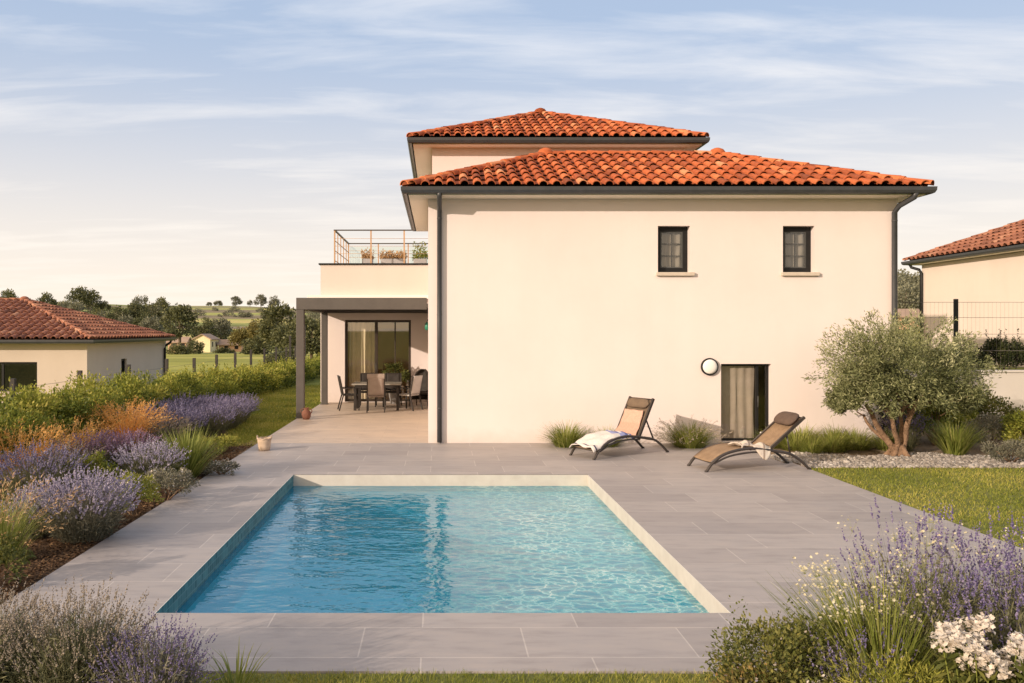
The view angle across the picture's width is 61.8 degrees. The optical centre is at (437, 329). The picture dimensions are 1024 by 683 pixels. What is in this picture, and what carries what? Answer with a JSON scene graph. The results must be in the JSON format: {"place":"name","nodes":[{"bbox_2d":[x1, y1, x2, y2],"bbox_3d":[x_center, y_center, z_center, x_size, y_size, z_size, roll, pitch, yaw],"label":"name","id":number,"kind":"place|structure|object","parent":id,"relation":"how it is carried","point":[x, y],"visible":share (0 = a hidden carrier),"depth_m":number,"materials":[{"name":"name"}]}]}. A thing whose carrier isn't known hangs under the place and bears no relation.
{"place":"outdoors","nodes":[
{"label":"outdoors","id":0,"kind":"place"},
{"bbox_2d":[0,419,85,479],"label":"feather grass","id":1,"kind":"object","parent":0,"point":[42,447],"depth_m":12.47,"materials":[{"name":"plant"}]},
{"bbox_2d":[48,415,121,456],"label":"feather grass","id":2,"kind":"object","parent":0,"point":[88,432],"depth_m":14.01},
{"bbox_2d":[72,395,182,451],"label":"feather grass","id":3,"kind":"object","parent":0,"point":[132,419],"depth_m":16.01,"materials":[{"name":"plant"}]},
{"bbox_2d":[156,476,292,612],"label":"pool wall","id":4,"kind":"structure","parent":0,"point":[240,569],"depth_m":10.21,"materials":[{"name":"teal tile"}]},
{"bbox_2d":[206,645,278,682],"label":"spiky grass","id":5,"kind":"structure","parent":0,"point":[239,678],"depth_m":5.37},
{"bbox_2d":[219,384,320,446],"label":"grass","id":6,"kind":"structure","parent":0,"point":[276,425],"depth_m":23.11,"materials":[{"name":"plant"}]},
{"bbox_2d":[268,402,427,442],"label":"terrace floor","id":7,"kind":"structure","parent":0,"point":[330,422],"depth_m":20.44,"materials":[{"name":"tile"}]},
{"bbox_2d":[295,295,427,417],"bbox_3d":[-2.205,0.598,24.532,3.830,3.396,4.925,0,0,0],"label":"pergola","id":8,"kind":"object","parent":7,"relation":"on","point":[324,305],"visible":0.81,"depth_m":22.10,"materials":[{"name":"metal"}]},
{"bbox_2d":[366,374,385,412],"bbox_3d":[-1.738,1.756,23.887,0.520,1.090,0.627,0,0,-2],"label":"dining chair","id":9,"kind":"object","parent":7,"relation":"on","point":[376,385],"visible":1,"depth_m":23.63,"materials":[{"name":"beige fabric"}]},
{"bbox_2d":[352,382,401,410],"bbox_3d":[-1.760,1.913,24.650,1.400,0.765,0.960,0,0,0],"label":"dining table","id":10,"kind":"object","parent":7,"relation":"on","point":[387,385],"visible":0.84,"depth_m":24.25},
{"bbox_2d":[381,360,410,403],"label":"potted plant","id":11,"kind":"object","parent":7,"relation":"on","point":[396,367],"visible":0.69,"depth_m":26.45,"materials":[{"name":"green plant"}]},
{"bbox_2d":[399,375,422,410],"bbox_3d":[-0.807,1.802,24.417,0.625,0.998,0.520,0,0,32],"label":"dining chair","id":12,"kind":"object","parent":7,"relation":"on","point":[415,387],"visible":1,"depth_m":24.26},
{"bbox_2d":[409,369,427,406],"bbox_3d":[-0.559,1.741,25.637,0.642,1.115,0.705,0,0,30],"label":"wicker armchair","id":13,"kind":"object","parent":7,"relation":"on","point":[424,389],"visible":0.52,"depth_m":25.85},
{"bbox_2d":[26,667,757,682],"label":"grass","id":14,"kind":"structure","parent":0,"point":[295,677],"depth_m":5.61,"materials":[{"name":"plant"}]},
{"bbox_2d":[293,475,587,552],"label":"pool wall","id":15,"kind":"structure","parent":0,"point":[344,527],"depth_m":13.52,"materials":[{"name":"teal tile"}]},
{"bbox_2d":[255,553,626,612],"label":"pool floor","id":16,"kind":"structure","parent":0,"point":[442,583],"depth_m":11.86,"materials":[{"name":"teal tile"}]},
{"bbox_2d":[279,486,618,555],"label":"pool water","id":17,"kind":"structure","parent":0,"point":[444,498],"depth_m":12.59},
{"bbox_2d":[198,674,720,682],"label":"lawn strip","id":18,"kind":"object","parent":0,"point":[515,678],"depth_m":5.64,"materials":[{"name":"plant"}]},
{"bbox_2d":[0,575,67,682],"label":"lavender bush","id":19,"kind":"object","parent":18,"relation":"on","point":[4,630],"visible":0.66,"depth_m":5.15,"materials":[{"name":"purple plant"}]},
{"bbox_2d":[0,570,169,682],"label":"lavender bush","id":20,"kind":"object","parent":18,"relation":"on","point":[64,661],"visible":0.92,"depth_m":5.08,"materials":[{"name":"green plant"}]},
{"bbox_2d":[82,606,227,682],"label":"lavender bush","id":21,"kind":"object","parent":18,"relation":"on","point":[171,667],"visible":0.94,"depth_m":5.00,"materials":[{"name":"purple plant"}]},
{"bbox_2d":[708,646,802,682],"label":"shrub","id":22,"kind":"object","parent":18,"relation":"on","point":[731,672],"visible":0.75,"depth_m":4.79,"materials":[{"name":"green plant"}]},
{"bbox_2d":[699,595,859,682],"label":"flowering shrub","id":23,"kind":"object","parent":18,"relation":"on","point":[775,648],"visible":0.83,"depth_m":4.97,"materials":[{"name":"green plant"}]},
{"bbox_2d":[776,632,866,682],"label":"flowering shrub","id":24,"kind":"object","parent":18,"relation":"on","point":[827,661],"visible":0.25,"depth_m":4.93,"materials":[{"name":"green plant"}]},
{"bbox_2d":[757,597,899,680],"bbox_3d":[2.503,2.014,5.289,1.002,0.632,0.875,0,0,35],"label":"shrub","id":25,"kind":"object","parent":18,"relation":"on","point":[825,625],"visible":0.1,"depth_m":5.28,"materials":[{"name":"green plant"}]},
{"bbox_2d":[785,553,934,643],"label":"white flowers","id":26,"kind":"object","parent":18,"relation":"on","point":[817,574],"visible":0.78,"depth_m":5.22,"materials":[{"name":"plant"}]},
{"bbox_2d":[806,620,932,682],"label":"lavender bush","id":27,"kind":"object","parent":18,"relation":"on","point":[860,672],"visible":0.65,"depth_m":4.74,"materials":[{"name":"green plant"}]},
{"bbox_2d":[808,648,963,682],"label":"shrub","id":28,"kind":"object","parent":18,"relation":"on","point":[903,676],"visible":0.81,"depth_m":4.60,"materials":[{"name":"green plant"}]},
{"bbox_2d":[837,508,1000,617],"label":"white flowers","id":29,"kind":"object","parent":18,"relation":"on","point":[914,550],"visible":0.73,"depth_m":5.49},
{"bbox_2d":[834,495,1022,675],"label":"lavender bush","id":30,"kind":"object","parent":18,"relation":"on","point":[938,573],"visible":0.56,"depth_m":5.13,"materials":[{"name":"purple plant"}]},
{"bbox_2d":[903,573,1023,681],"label":"shrub","id":31,"kind":"object","parent":18,"relation":"on","point":[993,639],"visible":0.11,"depth_m":4.94,"materials":[{"name":"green plant"}]},
{"bbox_2d":[912,646,1023,682],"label":"shrub","id":32,"kind":"object","parent":18,"relation":"on","point":[1007,679],"visible":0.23,"depth_m":4.41,"materials":[{"name":"green plant"}]},
{"bbox_2d":[915,540,1023,664],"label":"lavender bush","id":33,"kind":"object","parent":18,"relation":"on","point":[1005,631],"visible":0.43,"depth_m":4.80,"materials":[{"name":"purple plant"}]},
{"bbox_2d":[925,506,1023,647],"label":"lavender bush","id":34,"kind":"object","parent":18,"relation":"on","point":[1003,580],"visible":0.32,"depth_m":5.20,"materials":[{"name":"purple plant"}]},
{"bbox_2d":[928,612,1023,682],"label":"white phlox","id":35,"kind":"object","parent":18,"relation":"on","point":[954,636],"visible":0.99,"depth_m":4.34,"materials":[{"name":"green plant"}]},
{"bbox_2d":[3,302,919,457],"bbox_3d":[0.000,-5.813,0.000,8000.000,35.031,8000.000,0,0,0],"label":"ground","id":36,"kind":"structure","parent":0,"point":[177,361],"depth_m":101.20,"materials":[{"name":"plant"}]},
{"bbox_2d":[0,296,175,409],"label":"bungalow","id":37,"kind":"object","parent":36,"relation":"on","point":[42,343],"visible":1,"depth_m":32.43,"materials":[{"name":"beige paint"}]},
{"bbox_2d":[78,288,104,311],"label":"belt tree","id":38,"kind":"object","parent":36,"relation":"on","point":[93,299],"visible":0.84,"depth_m":313.22,"materials":[{"name":"green plant"}]},
{"bbox_2d":[0,429,254,604],"bbox_3d":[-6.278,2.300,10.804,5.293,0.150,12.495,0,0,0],"label":"mulch","id":39,"kind":"object","parent":36,"relation":"on","point":[35,576],"visible":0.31,"depth_m":8.90,"materials":[{"name":"brown soil"}]},
{"bbox_2d":[0,531,35,583],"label":"shrub","id":40,"kind":"object","parent":39,"relation":"on","point":[14,556],"visible":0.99,"depth_m":7.58,"materials":[{"name":"green plant"}]},
{"bbox_2d":[0,473,59,539],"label":"lavender bush","id":41,"kind":"object","parent":39,"relation":"on","point":[36,525],"visible":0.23,"depth_m":9.37,"materials":[{"name":"plant"}]},
{"bbox_2d":[0,466,85,564],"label":"feather grass","id":42,"kind":"object","parent":39,"relation":"on","point":[4,528],"depth_m":8.57,"materials":[{"name":"green plant"}]},
{"bbox_2d":[0,439,91,503],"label":"lavender bush","id":43,"kind":"object","parent":39,"relation":"on","point":[26,471],"visible":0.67,"depth_m":11.37,"materials":[{"name":"purple plant"}]},
{"bbox_2d":[28,441,104,492],"bbox_3d":[-5.270,1.943,12.087,1.123,0.793,1.156,0,0,-42],"label":"lavender bush","id":44,"kind":"object","parent":39,"relation":"on","point":[58,454],"visible":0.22,"depth_m":11.95,"materials":[{"name":"purple plant"}]},
{"bbox_2d":[18,463,144,543],"bbox_3d":[-3.936,1.912,9.398,1.332,0.827,1.355,0,0,-24],"label":"lavender bush","id":45,"kind":"object","parent":39,"relation":"on","point":[88,518],"visible":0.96,"depth_m":9.19,"materials":[{"name":"purple plant"}]},
{"bbox_2d":[44,427,132,472],"bbox_3d":[-5.644,1.961,13.772,1.407,0.809,1.386,0,0,3],"label":"lavender bush","id":46,"kind":"object","parent":39,"relation":"on","point":[108,454],"visible":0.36,"depth_m":13.66,"materials":[{"name":"purple plant"}]},
{"bbox_2d":[60,449,119,488],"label":"shrub","id":47,"kind":"object","parent":39,"relation":"on","point":[99,460],"visible":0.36,"depth_m":11.99,"materials":[{"name":"green plant"}]},
{"bbox_2d":[79,427,163,469],"bbox_3d":[-5.233,1.956,14.147,1.296,0.741,1.301,0,0,11],"label":"lavender bush","id":48,"kind":"object","parent":39,"relation":"on","point":[129,433],"visible":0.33,"depth_m":14.05,"materials":[{"name":"purple plant"}]},
{"bbox_2d":[105,469,165,514],"bbox_3d":[-3.820,2.041,10.614,0.695,0.564,0.724,0,0,1],"label":"flowering shrub","id":49,"kind":"object","parent":39,"relation":"on","point":[146,484],"visible":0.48,"depth_m":10.62,"materials":[{"name":"green plant"}]},
{"bbox_2d":[103,434,191,488],"bbox_3d":[-4.275,1.950,12.528,1.233,0.796,1.203,0,0,-21],"label":"lavender bush","id":50,"kind":"object","parent":39,"relation":"on","point":[142,466],"visible":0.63,"depth_m":12.42,"materials":[{"name":"purple plant"}]},
{"bbox_2d":[128,414,197,449],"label":"lavender bush","id":51,"kind":"object","parent":39,"relation":"on","point":[159,431],"visible":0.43,"depth_m":16.49,"materials":[{"name":"purple plant"}]},
{"bbox_2d":[134,467,200,500],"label":"flowering shrub","id":52,"kind":"object","parent":39,"relation":"on","point":[184,477],"visible":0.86,"depth_m":11.45,"materials":[{"name":"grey plant"}]},
{"bbox_2d":[140,398,199,432],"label":"lavender bush","id":53,"kind":"object","parent":39,"relation":"on","point":[172,407],"visible":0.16,"depth_m":18.28,"materials":[{"name":"purple plant"}]},
{"bbox_2d":[158,405,210,440],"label":"lavender bush","id":54,"kind":"object","parent":39,"relation":"on","point":[192,414],"visible":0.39,"depth_m":17.64,"materials":[{"name":"purple plant"}]},
{"bbox_2d":[136,423,233,477],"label":"spiky grass","id":55,"kind":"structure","parent":39,"relation":"on","point":[196,461],"depth_m":13.18,"materials":[{"name":"plant"}]},
{"bbox_2d":[187,402,238,435],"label":"lavender bush","id":56,"kind":"object","parent":39,"relation":"on","point":[213,426],"visible":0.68,"depth_m":18.68,"materials":[{"name":"purple plant"}]},
{"bbox_2d":[190,433,240,454],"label":"ground cover","id":57,"kind":"object","parent":39,"relation":"on","point":[227,439],"visible":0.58,"depth_m":15.96,"materials":[{"name":"green plant"}]},
{"bbox_2d":[201,458,239,474],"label":"flowering shrub","id":58,"kind":"object","parent":39,"relation":"on","point":[219,466],"visible":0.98,"depth_m":13.48,"materials":[{"name":"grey plant"}]},
{"bbox_2d":[201,394,253,429],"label":"lavender bush","id":59,"kind":"object","parent":39,"relation":"on","point":[238,415],"visible":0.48,"depth_m":19.81,"materials":[{"name":"purple plant"}]},
{"bbox_2d":[10,346,295,399],"bbox_3d":[-8.300,2.090,33.020,0.090,2.420,32.930,0,0,0],"label":"field fence","id":60,"kind":"object","parent":36,"relation":"on","point":[13,380],"visible":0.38,"depth_m":28.93,"materials":[{"name":"metal"}]},
{"bbox_2d":[0,354,320,464],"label":"hedge","id":61,"kind":"object","parent":36,"relation":"on","point":[36,406],"visible":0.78,"depth_m":17.95,"materials":[{"name":"green plant"}]},
{"bbox_2d":[159,303,199,344],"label":"tree","id":62,"kind":"object","parent":36,"relation":"on","point":[180,314],"visible":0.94,"depth_m":149.29,"materials":[{"name":"green plant"}]},
{"bbox_2d":[192,334,219,351],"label":"farmhouse","id":63,"kind":"object","parent":36,"relation":"on","point":[210,341],"visible":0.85,"depth_m":175.00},
{"bbox_2d":[209,317,232,338],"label":"tree","id":64,"kind":"object","parent":36,"relation":"on","point":[224,330],"visible":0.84,"depth_m":193.90,"materials":[{"name":"green plant"}]},
{"bbox_2d":[227,326,248,349],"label":"tree","id":65,"kind":"object","parent":36,"relation":"on","point":[238,337],"visible":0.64,"depth_m":168.60,"materials":[{"name":"green plant"}]},
{"bbox_2d":[239,334,271,354],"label":"bush","id":66,"kind":"object","parent":36,"relation":"on","point":[258,344],"visible":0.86,"depth_m":139.00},
{"bbox_2d":[255,300,295,342],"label":"tree","id":67,"kind":"object","parent":36,"relation":"on","point":[272,316],"visible":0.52,"depth_m":119.05,"materials":[{"name":"green plant"}]},
{"bbox_2d":[267,321,295,354],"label":"tree","id":68,"kind":"object","parent":36,"relation":"on","point":[279,333],"visible":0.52,"depth_m":83.37,"materials":[{"name":"green plant"}]},
{"bbox_2d":[282,314,320,357],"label":"tree","id":69,"kind":"object","parent":36,"relation":"on","point":[312,346],"visible":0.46,"depth_m":69.07,"materials":[{"name":"green plant"}]},
{"bbox_2d":[318,108,937,442],"bbox_3d":[3.013,-2.054,24.847,13.607,8.909,16.407,0,0,0],"label":"villa","id":70,"kind":"object","parent":36,"relation":"on","point":[548,284],"visible":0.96,"depth_m":17.30,"materials":[{"name":"beige paint"}]},
{"bbox_2d":[349,322,374,398],"bbox_3d":[-2.430,0.955,27.420,0.880,2.630,0.060,0,0,0],"label":"curtain","id":71,"kind":"object","parent":70,"relation":"hanging from","point":[362,349],"visible":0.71,"depth_m":27.42,"materials":[{"name":"fabric"}]},
{"bbox_2d":[345,320,410,400],"bbox_3d":[-1.910,0.980,27.144,2.098,2.598,0.152,0,0,0],"label":"sliding door","id":72,"kind":"structure","parent":70,"relation":"in","point":[346,321],"depth_m":27.12,"materials":[{"name":"brown metal"}]},
{"bbox_2d":[334,230,427,262],"bbox_3d":[-1.750,-2.663,29.250,3.180,1.085,4.280,0,0,0],"label":"balustrade","id":73,"kind":"object","parent":70,"relation":"on","point":[370,243],"visible":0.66,"depth_m":27.15,"materials":[{"name":"grey metal"}]},
{"bbox_2d":[379,249,407,262],"bbox_3d":[-1.545,-2.346,29.602,1.061,0.993,0.582,0,0,0],"label":"planter","id":74,"kind":"object","parent":70,"relation":"on","point":[391,258],"visible":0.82,"depth_m":29.41,"materials":[{"name":"white plant"}]},
{"bbox_2d":[662,233,680,266],"bbox_3d":[4.805,-1.650,17.540,0.689,1.100,0.040,0,0,0],"label":"curtain","id":75,"kind":"object","parent":70,"relation":"hanging from","point":[666,250],"visible":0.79,"depth_m":17.54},
{"bbox_2d":[656,227,694,275],"bbox_3d":[4.822,-1.609,17.385,0.775,1.019,0.310,0,0,0],"label":"window","id":76,"kind":"structure","parent":70,"relation":"in","point":[662,271],"depth_m":17.47,"materials":[{"name":"black glass"}]},
{"bbox_2d":[721,366,753,437],"bbox_3d":[6.150,1.455,17.500,0.720,1.630,0.026,0,0,0],"label":"curtain","id":77,"kind":"object","parent":70,"relation":"hanging from","point":[737,388],"visible":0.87,"depth_m":17.50,"materials":[{"name":"fabric"}]},
{"bbox_2d":[720,364,768,442],"bbox_3d":[6.270,1.495,17.380,1.060,1.609,0.260,0,0,0],"label":"door","id":78,"kind":"structure","parent":70,"relation":"in","point":[756,398],"depth_m":17.43,"materials":[{"name":"black glass"}]},
{"bbox_2d":[785,233,803,266],"bbox_3d":[7.340,-1.650,17.540,0.680,1.100,0.040,0,0,0],"label":"curtain","id":79,"kind":"object","parent":70,"relation":"hanging from","point":[789,250],"visible":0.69,"depth_m":17.54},
{"bbox_2d":[781,227,819,275],"bbox_3d":[7.362,-1.609,17.385,0.765,1.019,0.310,0,0,0],"label":"window","id":80,"kind":"structure","parent":70,"relation":"in","point":[806,270],"depth_m":17.47,"materials":[{"name":"black glass"}]},
{"bbox_2d":[898,282,919,309],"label":"hill tree","id":81,"kind":"object","parent":36,"relation":"on","point":[914,296],"visible":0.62,"depth_m":98.16,"materials":[{"name":"green plant"}]},
{"bbox_2d":[904,370,1023,428],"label":"retaining wall","id":82,"kind":"structure","parent":36,"relation":"on","point":[1010,383],"depth_m":20.00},
{"bbox_2d":[0,443,1023,673],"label":"patio","id":83,"kind":"structure","parent":0,"point":[735,528],"depth_m":8.59,"materials":[{"name":"tile"}]},
{"bbox_2d":[539,420,593,447],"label":"grass tuft","id":84,"kind":"object","parent":83,"relation":"on","point":[565,438],"visible":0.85,"depth_m":16.67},
{"bbox_2d":[569,396,668,459],"bbox_3d":[3.377,1.793,15.799,1.872,1.048,0.692,0,0,-31],"label":"sun lounger","id":85,"kind":"object","parent":83,"relation":"on","point":[645,405],"visible":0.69,"depth_m":15.78,"materials":[{"name":"fabric"}]},
{"bbox_2d":[569,430,630,452],"bbox_3d":[2.987,2.019,15.564,0.978,0.311,0.670,0,0,-31],"label":"towel","id":86,"kind":"object","parent":85,"relation":"on","point":[595,441],"visible":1,"depth_m":15.40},
{"bbox_2d":[615,409,642,434],"bbox_3d":[3.600,1.737,15.963,0.254,0.481,0.560,0,0,-31],"label":"towel","id":87,"kind":"object","parent":85,"relation":"on","point":[630,421],"visible":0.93,"depth_m":15.96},
{"bbox_2d":[650,416,733,448],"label":"grass tuft","id":88,"kind":"object","parent":83,"relation":"on","point":[691,438],"visible":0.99,"depth_m":16.56,"materials":[{"name":"plant"}]},
{"bbox_2d":[687,411,810,471],"bbox_3d":[5.189,1.851,14.216,1.872,0.933,0.692,0,0,-9],"label":"sun lounger","id":89,"kind":"object","parent":83,"relation":"on","point":[779,429],"visible":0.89,"depth_m":14.12,"materials":[{"name":"fabric"}]},
{"bbox_2d":[728,440,770,459],"bbox_3d":[5.155,1.969,14.046,0.606,0.301,0.486,0,0,-9],"label":"towel","id":90,"kind":"object","parent":89,"relation":"on","point":[764,454],"visible":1,"depth_m":13.90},
{"bbox_2d":[588,476,729,612],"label":"pool wall","id":91,"kind":"structure","parent":0,"point":[641,569],"depth_m":10.19,"materials":[{"name":"teal tile"}]},
{"bbox_2d":[726,552,1023,682],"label":"spiky grass","id":92,"kind":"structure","parent":0,"point":[909,649],"depth_m":4.96,"materials":[{"name":"plant"}]},
{"bbox_2d":[770,451,1023,468],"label":"gravel","id":93,"kind":"structure","parent":0,"point":[914,460],"depth_m":14.82,"materials":[{"name":"gravel"}]},
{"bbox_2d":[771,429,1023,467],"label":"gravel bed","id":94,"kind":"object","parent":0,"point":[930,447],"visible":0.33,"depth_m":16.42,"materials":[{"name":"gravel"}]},
{"bbox_2d":[774,426,824,450],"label":"grass tuft","id":95,"kind":"object","parent":94,"relation":"on","point":[793,443],"visible":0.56,"depth_m":16.22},
{"bbox_2d":[785,436,839,453],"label":"grass tuft","id":96,"kind":"object","parent":94,"relation":"on","point":[814,448],"visible":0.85,"depth_m":15.82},
{"bbox_2d":[806,430,863,452],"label":"grass tuft","id":97,"kind":"object","parent":94,"relation":"on","point":[841,447],"visible":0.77,"depth_m":16.01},
{"bbox_2d":[816,425,884,450],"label":"grass tuft","id":98,"kind":"object","parent":94,"relation":"on","point":[866,444],"visible":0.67,"depth_m":16.32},
{"bbox_2d":[800,307,1006,456],"bbox_3d":[8.444,0.945,15.519,3.105,2.850,2.987,0,0,-36],"label":"olive tree","id":99,"kind":"object","parent":94,"relation":"on","point":[873,374],"visible":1,"depth_m":15.07,"materials":[{"name":"green plant"}]},
{"bbox_2d":[879,407,933,451],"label":"shrub","id":100,"kind":"object","parent":94,"relation":"on","point":[912,444],"visible":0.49,"depth_m":16.20,"materials":[{"name":"green plant"}]},
{"bbox_2d":[903,403,968,445],"bbox_3d":[9.952,1.754,17.049,1.231,1.126,1.237,0,0,29],"label":"shrub","id":101,"kind":"object","parent":94,"relation":"on","point":[936,410],"visible":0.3,"depth_m":16.86,"materials":[{"name":"green plant"}]},
{"bbox_2d":[919,415,996,455],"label":"spiky grass","id":102,"kind":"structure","parent":94,"relation":"on","point":[958,441],"depth_m":15.56,"materials":[{"name":"plant"}]},
{"bbox_2d":[937,391,1023,435],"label":"shrub","id":103,"kind":"object","parent":94,"relation":"on","point":[997,404],"visible":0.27,"depth_m":17.57,"materials":[{"name":"green plant"}]},
{"bbox_2d":[957,412,1010,446],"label":"shrub","id":104,"kind":"object","parent":94,"relation":"on","point":[994,423],"visible":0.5,"depth_m":16.27,"materials":[{"name":"green plant"}]},
{"bbox_2d":[979,436,1023,461],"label":"shrub","id":105,"kind":"object","parent":94,"relation":"on","point":[990,449],"visible":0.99,"depth_m":14.67,"materials":[{"name":"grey plant"}]},
{"bbox_2d":[993,407,1023,441],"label":"shrub","id":106,"kind":"object","parent":94,"relation":"on","point":[1014,422],"visible":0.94,"depth_m":15.56,"materials":[{"name":"green plant"}]},
{"bbox_2d":[811,468,1023,547],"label":"lawn","id":107,"kind":"structure","parent":0,"point":[968,499],"depth_m":12.09,"materials":[{"name":"plant"}]},
{"bbox_2d":[898,346,1023,369],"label":"terrace ground","id":108,"kind":"structure","parent":0,"point":[1018,368],"depth_m":25.39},
{"bbox_2d":[900,299,1023,369],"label":"wire fence","id":109,"kind":"object","parent":108,"relation":"on","point":[955,314],"visible":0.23,"depth_m":20.55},
{"bbox_2d":[901,219,1023,366],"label":"neighbour house","id":110,"kind":"structure","parent":108,"relation":"on","point":[982,274],"depth_m":28.89,"materials":[{"name":"paint"}]},
{"bbox_2d":[976,328,1023,369],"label":"shrub","id":111,"kind":"object","parent":108,"relation":"on","point":[994,344],"visible":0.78,"depth_m":20.85,"materials":[{"name":"green plant"}]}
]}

